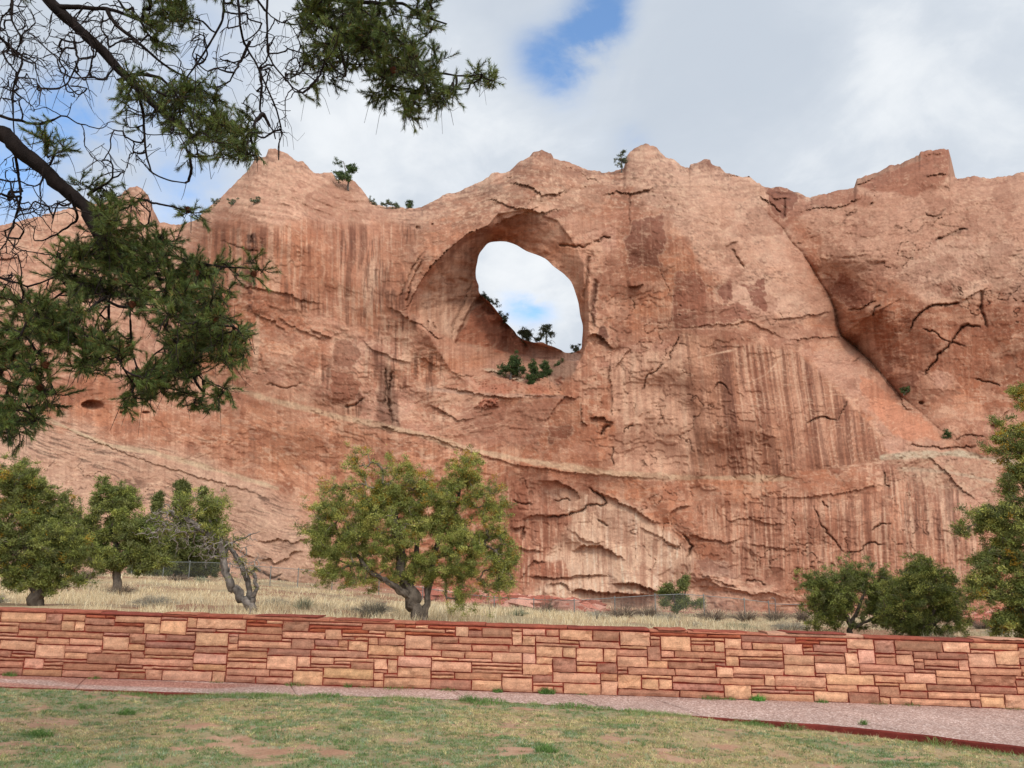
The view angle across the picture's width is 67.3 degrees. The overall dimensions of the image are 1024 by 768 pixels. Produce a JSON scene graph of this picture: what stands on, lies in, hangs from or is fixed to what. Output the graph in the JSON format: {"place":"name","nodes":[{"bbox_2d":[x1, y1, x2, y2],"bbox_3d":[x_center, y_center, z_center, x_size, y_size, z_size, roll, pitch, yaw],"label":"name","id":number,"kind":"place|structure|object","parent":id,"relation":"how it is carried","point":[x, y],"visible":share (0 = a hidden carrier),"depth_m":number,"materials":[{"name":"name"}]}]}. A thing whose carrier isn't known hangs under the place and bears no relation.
{"place":"outdoors","nodes":[
{"label":"outdoors","id":0,"kind":"place"},
{"bbox_2d":[0,572,1020,637],"bbox_3d":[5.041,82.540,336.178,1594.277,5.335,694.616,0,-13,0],"label":"field","id":1,"kind":"structure","parent":0,"point":[219,588],"depth_m":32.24,"materials":[{"name":"beige plant"}]},
{"bbox_2d":[0,593,10,602],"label":"scrub bush","id":2,"kind":"object","parent":1,"relation":"on","point":[4,600],"visible":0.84,"depth_m":16.46,"materials":[{"name":"grey plant"}]},
{"bbox_2d":[0,451,109,605],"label":"juniper tree","id":3,"kind":"object","parent":1,"relation":"on","point":[48,542],"visible":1,"depth_m":14.49,"materials":[{"name":"green plant"}]},
{"bbox_2d":[77,568,100,579],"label":"scrub bush","id":4,"kind":"object","parent":1,"relation":"on","point":[88,573],"visible":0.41,"depth_m":40.67,"materials":[{"name":"grey plant"}]},
{"bbox_2d":[100,582,138,594],"bbox_3d":[-12.766,6.671,25.147,1.309,0.450,1.250,0,-13,0],"label":"scrub bush","id":5,"kind":"object","parent":1,"relation":"on","point":[125,588],"visible":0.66,"depth_m":25.02,"materials":[{"name":"grey plant"}]},
{"bbox_2d":[75,474,176,591],"bbox_3d":[-15.128,5.723,29.422,4.622,4.604,2.206,0,-13,0],"label":"juniper tree","id":6,"kind":"object","parent":1,"relation":"on","point":[140,553],"visible":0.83,"depth_m":29.12,"materials":[{"name":"green plant"}]},
{"bbox_2d":[127,592,181,606],"bbox_3d":[-7.618,4.600,16.383,1.146,0.333,1.157,0,-13,0],"label":"scrub bush","id":7,"kind":"object","parent":1,"relation":"on","point":[145,600],"visible":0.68,"depth_m":16.30,"materials":[{"name":"grey plant"}]},
{"bbox_2d":[124,489,185,576],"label":"juniper tree","id":8,"kind":"object","parent":1,"relation":"on","point":[157,498],"visible":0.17,"depth_m":54.23,"materials":[{"name":"green plant"}]},
{"bbox_2d":[162,574,193,580],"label":"scrub bush","id":9,"kind":"object","parent":1,"relation":"on","point":[178,577],"visible":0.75,"depth_m":44.41,"materials":[{"name":"grey plant"}]},
{"bbox_2d":[167,477,209,576],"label":"juniper tree","id":10,"kind":"object","parent":1,"relation":"on","point":[187,551],"visible":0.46,"depth_m":55.31,"materials":[{"name":"green plant"}]},
{"bbox_2d":[132,486,265,613],"bbox_3d":[-5.764,3.143,14.244,2.397,2.543,0.995,-2,-14,8],"label":"juniper tree","id":11,"kind":"object","parent":1,"relation":"on","point":[212,508],"visible":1,"depth_m":14.28,"materials":[{"name":"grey plant"}]},
{"bbox_2d":[192,575,209,582],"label":"scrub bush","id":12,"kind":"object","parent":1,"relation":"on","point":[200,579],"visible":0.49,"depth_m":43.54,"materials":[{"name":"grey plant"}]},
{"bbox_2d":[186,484,234,577],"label":"juniper tree","id":13,"kind":"object","parent":1,"relation":"on","point":[201,566],"visible":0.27,"depth_m":56.09,"materials":[{"name":"green plant"}]},
{"bbox_2d":[258,596,292,605],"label":"scrub bush","id":14,"kind":"object","parent":1,"relation":"on","point":[276,600],"visible":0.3,"depth_m":17.31,"materials":[{"name":"grey plant"}]},
{"bbox_2d":[291,597,317,609],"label":"scrub bush","id":15,"kind":"object","parent":1,"relation":"on","point":[298,606],"visible":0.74,"depth_m":16.32,"materials":[{"name":"grey plant"}]},
{"bbox_2d":[347,597,401,616],"bbox_3d":[-2.855,4.593,15.889,1.150,0.458,1.114,0,-13,0],"label":"scrub bush","id":16,"kind":"object","parent":1,"relation":"on","point":[381,608],"visible":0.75,"depth_m":15.77,"materials":[{"name":"grey plant"}]},
{"bbox_2d":[9,559,769,617],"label":"chain link fence","id":17,"kind":"object","parent":1,"relation":"on","point":[573,600],"visible":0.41,"depth_m":44.58,"materials":[{"name":"metal"}]},
{"bbox_2d":[289,441,523,620],"bbox_3d":[-1.952,2.753,14.222,4.434,3.511,1.571,0,-13,0],"label":"juniper tree","id":18,"kind":"object","parent":1,"relation":"on","point":[447,519],"visible":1,"depth_m":14.09,"materials":[{"name":"green plant"}]},
{"bbox_2d":[0,607,1023,719],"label":"stone wall","id":19,"kind":"structure","parent":1,"relation":"on","point":[806,666],"depth_m":9.92,"materials":[{"name":"brown stone"}]},
{"bbox_2d":[416,585,610,611],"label":"rubble","id":20,"kind":"object","parent":1,"relation":"on","point":[530,596],"visible":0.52,"depth_m":49.59,"materials":[{"name":"red stone"}]},
{"bbox_2d":[506,608,528,615],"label":"scrub bush","id":21,"kind":"object","parent":1,"relation":"on","point":[515,611],"visible":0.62,"depth_m":16.76,"materials":[{"name":"grey plant"}]},
{"bbox_2d":[534,598,558,614],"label":"scrub bush","id":22,"kind":"object","parent":1,"relation":"on","point":[548,605],"visible":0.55,"depth_m":24.99,"materials":[{"name":"grey plant"}]},
{"bbox_2d":[584,607,607,618],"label":"scrub bush","id":23,"kind":"object","parent":1,"relation":"on","point":[598,613],"visible":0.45,"depth_m":28.75,"materials":[{"name":"grey plant"}]},
{"bbox_2d":[604,602,640,618],"bbox_3d":[5.242,10.741,36.482,2.296,0.896,2.224,0,-13,0],"label":"scrub bush","id":24,"kind":"object","parent":1,"relation":"on","point":[620,613],"visible":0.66,"depth_m":36.34,"materials":[{"name":"grey plant"}]},
{"bbox_2d":[632,602,664,616],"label":"scrub bush","id":25,"kind":"object","parent":1,"relation":"on","point":[651,611],"visible":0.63,"depth_m":34.53,"materials":[{"name":"grey plant"}]},
{"bbox_2d":[647,610,679,620],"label":"scrub bush","id":26,"kind":"object","parent":1,"relation":"on","point":[667,616],"visible":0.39,"depth_m":24.90,"materials":[{"name":"grey plant"}]},
{"bbox_2d":[654,571,707,614],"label":"juniper shrub","id":27,"kind":"object","parent":1,"relation":"on","point":[683,584],"visible":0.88,"depth_m":44.20,"materials":[{"name":"green plant"}]},
{"bbox_2d":[691,607,734,621],"bbox_3d":[8.993,10.353,34.546,2.040,0.658,2.094,0,-13,0],"label":"scrub bush","id":28,"kind":"object","parent":1,"relation":"on","point":[713,617],"visible":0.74,"depth_m":34.37,"materials":[{"name":"grey plant"}]},
{"bbox_2d":[718,622,757,628],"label":"scrub bush","id":29,"kind":"object","parent":1,"relation":"on","point":[730,624],"visible":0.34,"depth_m":19.10,"materials":[{"name":"grey plant"}]},
{"bbox_2d":[726,609,764,621],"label":"scrub bush","id":30,"kind":"object","parent":1,"relation":"on","point":[741,616],"visible":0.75,"depth_m":34.46,"materials":[{"name":"grey plant"}]},
{"bbox_2d":[756,607,791,620],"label":"scrub bush","id":31,"kind":"object","parent":1,"relation":"on","point":[771,616],"visible":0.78,"depth_m":32.51,"materials":[{"name":"grey plant"}]},
{"bbox_2d":[769,597,803,607],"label":"fence rail","id":32,"kind":"object","parent":1,"relation":"on","point":[782,604],"visible":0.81,"depth_m":40.40,"materials":[{"name":"metal"}]},
{"bbox_2d":[769,622,811,630],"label":"scrub bush","id":33,"kind":"object","parent":1,"relation":"on","point":[795,626],"visible":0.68,"depth_m":19.03,"materials":[{"name":"grey plant"}]},
{"bbox_2d":[789,606,810,621],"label":"scrub bush","id":34,"kind":"object","parent":1,"relation":"on","point":[800,616],"visible":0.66,"depth_m":30.62,"materials":[{"name":"grey plant"}]},
{"bbox_2d":[792,551,895,634],"bbox_3d":[7.146,4.546,16.382,2.470,1.968,1.372,0,-13,0],"label":"juniper shrub","id":35,"kind":"object","parent":1,"relation":"on","point":[834,597],"visible":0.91,"depth_m":16.29,"materials":[{"name":"green plant"}]},
{"bbox_2d":[867,551,987,636],"bbox_3d":[8.326,4.331,15.394,2.301,1.967,1.289,0,-13,0],"label":"juniper shrub","id":36,"kind":"object","parent":1,"relation":"on","point":[919,611],"visible":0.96,"depth_m":15.26,"materials":[{"name":"green plant"}]},
{"bbox_2d":[969,616,990,628],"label":"scrub bush","id":37,"kind":"object","parent":1,"relation":"on","point":[978,626],"visible":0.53,"depth_m":22.86,"materials":[{"name":"grey plant"}]},
{"bbox_2d":[961,607,1006,623],"bbox_3d":[34.367,15.082,50.951,11.814,2.224,57.613,-10,-16,35],"label":"rubble","id":38,"kind":"object","parent":1,"relation":"on","point":[974,613],"visible":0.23,"depth_m":31.30,"materials":[{"name":"red stone"}]},
{"bbox_2d":[947,381,1023,637],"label":"juniper tree","id":39,"kind":"object","parent":1,"relation":"on","point":[995,520],"visible":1,"depth_m":12.82,"materials":[{"name":"green plant"}]},
{"bbox_2d":[0,143,1023,610],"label":"cliff","id":40,"kind":"structure","parent":0,"point":[718,405],"depth_m":99.14,"materials":[{"name":"red stone"}]},
{"bbox_2d":[211,198,220,205],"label":"bush","id":41,"kind":"object","parent":40,"relation":"on","point":[215,200],"visible":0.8,"depth_m":135.68,"materials":[{"name":"green plant"}]},
{"bbox_2d":[226,197,238,204],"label":"bush","id":42,"kind":"object","parent":40,"relation":"on","point":[231,202],"visible":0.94,"depth_m":124.62,"materials":[{"name":"green plant"}]},
{"bbox_2d":[249,196,259,204],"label":"bush","id":43,"kind":"object","parent":40,"relation":"on","point":[257,200],"visible":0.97,"depth_m":119.24,"materials":[{"name":"green plant"}]},
{"bbox_2d":[331,157,359,190],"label":"pinyon tree","id":44,"kind":"object","parent":40,"relation":"on","point":[339,175],"visible":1,"depth_m":128.94,"materials":[{"name":"green plant"}]},
{"bbox_2d":[368,195,376,205],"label":"bush","id":45,"kind":"object","parent":40,"relation":"on","point":[372,201],"visible":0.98,"depth_m":134.27,"materials":[{"name":"green plant"}]},
{"bbox_2d":[380,199,399,208],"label":"bush","id":46,"kind":"object","parent":40,"relation":"on","point":[395,204],"visible":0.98,"depth_m":134.48,"materials":[{"name":"green plant"}]},
{"bbox_2d":[404,199,413,208],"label":"juniper tree","id":47,"kind":"object","parent":40,"relation":"on","point":[409,204],"visible":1,"depth_m":130.51,"materials":[{"name":"green plant"}]},
{"bbox_2d":[479,291,501,307],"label":"bush","id":48,"kind":"object","parent":40,"relation":"on","point":[484,294],"visible":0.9,"depth_m":117.12,"materials":[{"name":"green plant"}]},
{"bbox_2d":[498,311,509,322],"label":"bush","id":49,"kind":"object","parent":40,"relation":"on","point":[504,318],"visible":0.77,"depth_m":119.73,"materials":[{"name":"green plant"}]},
{"bbox_2d":[497,350,528,378],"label":"pine tree","id":50,"kind":"object","parent":40,"relation":"on","point":[512,367],"visible":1,"depth_m":103.66,"materials":[{"name":"green plant"}]},
{"bbox_2d":[517,325,542,345],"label":"juniper tree","id":51,"kind":"object","parent":40,"relation":"on","point":[525,333],"visible":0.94,"depth_m":119.38,"materials":[{"name":"green plant"}]},
{"bbox_2d":[524,358,542,383],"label":"pine tree","id":52,"kind":"object","parent":40,"relation":"on","point":[533,368],"visible":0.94,"depth_m":101.51,"materials":[{"name":"green plant"}]},
{"bbox_2d":[536,359,553,377],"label":"pine tree","id":53,"kind":"object","parent":40,"relation":"on","point":[544,366],"visible":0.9,"depth_m":102.88,"materials":[{"name":"green plant"}]},
{"bbox_2d":[538,324,554,347],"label":"juniper tree","id":54,"kind":"object","parent":40,"relation":"on","point":[546,328],"visible":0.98,"depth_m":112.00,"materials":[{"name":"green plant"}]},
{"bbox_2d":[553,357,562,365],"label":"pine tree","id":55,"kind":"object","parent":40,"relation":"on","point":[558,362],"visible":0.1,"depth_m":103.80,"materials":[{"name":"green plant"}]},
{"bbox_2d":[570,343,581,353],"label":"bush","id":56,"kind":"object","parent":40,"relation":"on","point":[576,349],"visible":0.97,"depth_m":107.45,"materials":[{"name":"green plant"}]},
{"bbox_2d":[614,150,627,172],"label":"juniper tree","id":57,"kind":"object","parent":40,"relation":"on","point":[622,160],"visible":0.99,"depth_m":125.47,"materials":[{"name":"green plant"}]},
{"bbox_2d":[899,386,910,395],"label":"bush","id":58,"kind":"object","parent":40,"relation":"on","point":[904,391],"visible":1,"depth_m":101.44,"materials":[{"name":"green plant"}]},
{"bbox_2d":[941,427,951,438],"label":"bush","id":59,"kind":"object","parent":40,"relation":"on","point":[947,433],"visible":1,"depth_m":94.01,"materials":[{"name":"green plant"}]},
{"bbox_2d":[0,688,1023,767],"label":"lawn","id":60,"kind":"structure","parent":0,"point":[244,751],"depth_m":7.15,"materials":[{"name":"plant"}]},
{"bbox_2d":[22,726,56,737],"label":"weed","id":61,"kind":"object","parent":60,"relation":"on","point":[41,732],"visible":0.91,"depth_m":6.96,"materials":[{"name":"green plant"}]},
{"bbox_2d":[68,703,95,709],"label":"weed","id":62,"kind":"object","parent":60,"relation":"on","point":[85,708],"visible":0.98,"depth_m":8.33,"materials":[{"name":"green plant"}]},
{"bbox_2d":[113,708,137,714],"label":"weed","id":63,"kind":"object","parent":60,"relation":"on","point":[127,711],"visible":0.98,"depth_m":8.11,"materials":[{"name":"green plant"}]},
{"bbox_2d":[132,691,151,696],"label":"weed","id":64,"kind":"object","parent":60,"relation":"on","point":[138,692],"visible":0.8,"depth_m":9.02,"materials":[{"name":"green plant"}]},
{"bbox_2d":[0,0,506,458],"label":"pine tree","id":65,"kind":"object","parent":60,"relation":"on","point":[105,252],"visible":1,"depth_m":5.31,"materials":[{"name":"green plant"}]},
{"bbox_2d":[244,692,274,697],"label":"weed","id":66,"kind":"object","parent":60,"relation":"on","point":[262,695],"visible":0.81,"depth_m":9.03,"materials":[{"name":"green plant"}]},
{"bbox_2d":[305,691,340,698],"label":"weed","id":67,"kind":"object","parent":60,"relation":"on","point":[324,695],"visible":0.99,"depth_m":9.12,"materials":[{"name":"green plant"}]},
{"bbox_2d":[457,693,482,701],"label":"weed","id":68,"kind":"object","parent":60,"relation":"on","point":[466,697],"visible":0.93,"depth_m":9.14,"materials":[{"name":"green plant"}]},
{"bbox_2d":[459,697,507,705],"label":"weed","id":69,"kind":"object","parent":60,"relation":"on","point":[484,699],"visible":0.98,"depth_m":9.07,"materials":[{"name":"green plant"}]},
{"bbox_2d":[0,687,1023,755],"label":"kerb","id":70,"kind":"structure","parent":60,"relation":"on","point":[1017,750],"depth_m":8.13,"materials":[{"name":"concrete"}]},
{"bbox_2d":[534,742,561,752],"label":"weed","id":71,"kind":"object","parent":60,"relation":"on","point":[548,749],"visible":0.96,"depth_m":6.52,"materials":[{"name":"green plant"}]},
{"bbox_2d":[545,700,591,709],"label":"weed","id":72,"kind":"object","parent":60,"relation":"on","point":[573,706],"visible":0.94,"depth_m":8.93,"materials":[{"name":"green plant"}]},
{"bbox_2d":[583,705,615,711],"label":"weed","id":73,"kind":"object","parent":60,"relation":"on","point":[607,708],"visible":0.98,"depth_m":8.83,"materials":[{"name":"green plant"}]},
{"bbox_2d":[606,718,644,723],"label":"weed","id":74,"kind":"object","parent":60,"relation":"on","point":[625,721],"visible":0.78,"depth_m":8.10,"materials":[{"name":"green plant"}]},
{"bbox_2d":[617,707,647,712],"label":"weed","id":75,"kind":"object","parent":60,"relation":"on","point":[633,710],"visible":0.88,"depth_m":8.72,"materials":[{"name":"green plant"}]},
{"bbox_2d":[738,718,774,726],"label":"weed","id":76,"kind":"object","parent":60,"relation":"on","point":[756,723],"visible":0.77,"depth_m":8.38,"materials":[{"name":"green plant"}]},
{"bbox_2d":[777,720,809,730],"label":"weed","id":77,"kind":"object","parent":60,"relation":"on","point":[792,727],"visible":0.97,"depth_m":8.30,"materials":[{"name":"green plant"}]},
{"bbox_2d":[913,736,956,748],"bbox_3d":[4.320,3.621,7.824,0.485,0.114,0.435,0,-13,0],"label":"weed","id":78,"kind":"object","parent":60,"relation":"on","point":[933,744],"visible":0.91,"depth_m":7.78,"materials":[{"name":"green plant"}]},
{"bbox_2d":[0,675,1023,746],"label":"path","id":79,"kind":"structure","parent":0,"point":[998,725],"depth_m":9.28,"materials":[{"name":"concrete"}]},
{"bbox_2d":[1,671,16,676],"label":"weed","id":80,"kind":"object","parent":79,"relation":"on","point":[9,673],"visible":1,"depth_m":9.91,"materials":[{"name":"green plant"}]},
{"bbox_2d":[286,681,306,686],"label":"weed","id":81,"kind":"object","parent":79,"relation":"on","point":[293,684],"visible":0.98,"depth_m":9.84,"materials":[{"name":"green plant"}]},
{"bbox_2d":[382,686,413,689],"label":"weed","id":82,"kind":"object","parent":79,"relation":"on","point":[399,688],"visible":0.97,"depth_m":9.79,"materials":[{"name":"green plant"}]},
{"bbox_2d":[435,687,456,691],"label":"weed","id":83,"kind":"object","parent":79,"relation":"on","point":[447,688],"visible":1,"depth_m":9.79,"materials":[{"name":"green plant"}]},
{"bbox_2d":[493,688,502,692],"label":"weed","id":84,"kind":"object","parent":79,"relation":"on","point":[498,690],"visible":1,"depth_m":9.78,"materials":[{"name":"green plant"}]},
{"bbox_2d":[537,686,554,693],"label":"weed","id":85,"kind":"object","parent":79,"relation":"on","point":[546,691],"visible":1,"depth_m":9.76,"materials":[{"name":"green plant"}]},
{"bbox_2d":[701,695,723,699],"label":"weed","id":86,"kind":"object","parent":79,"relation":"on","point":[711,698],"visible":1,"depth_m":9.72,"materials":[{"name":"green plant"}]},
{"bbox_2d":[748,694,766,700],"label":"weed","id":87,"kind":"object","parent":79,"relation":"on","point":[756,698],"visible":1,"depth_m":9.71,"materials":[{"name":"green plant"}]},
{"bbox_2d":[858,718,867,724],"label":"weed","id":88,"kind":"object","parent":79,"relation":"on","point":[863,722],"visible":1,"depth_m":8.37,"materials":[{"name":"green plant"}]},
{"bbox_2d":[0,0,1023,352],"label":"sky","id":89,"kind":"structure","parent":0,"point":[809,98],"materials":[{"name":"white"}]}
]}

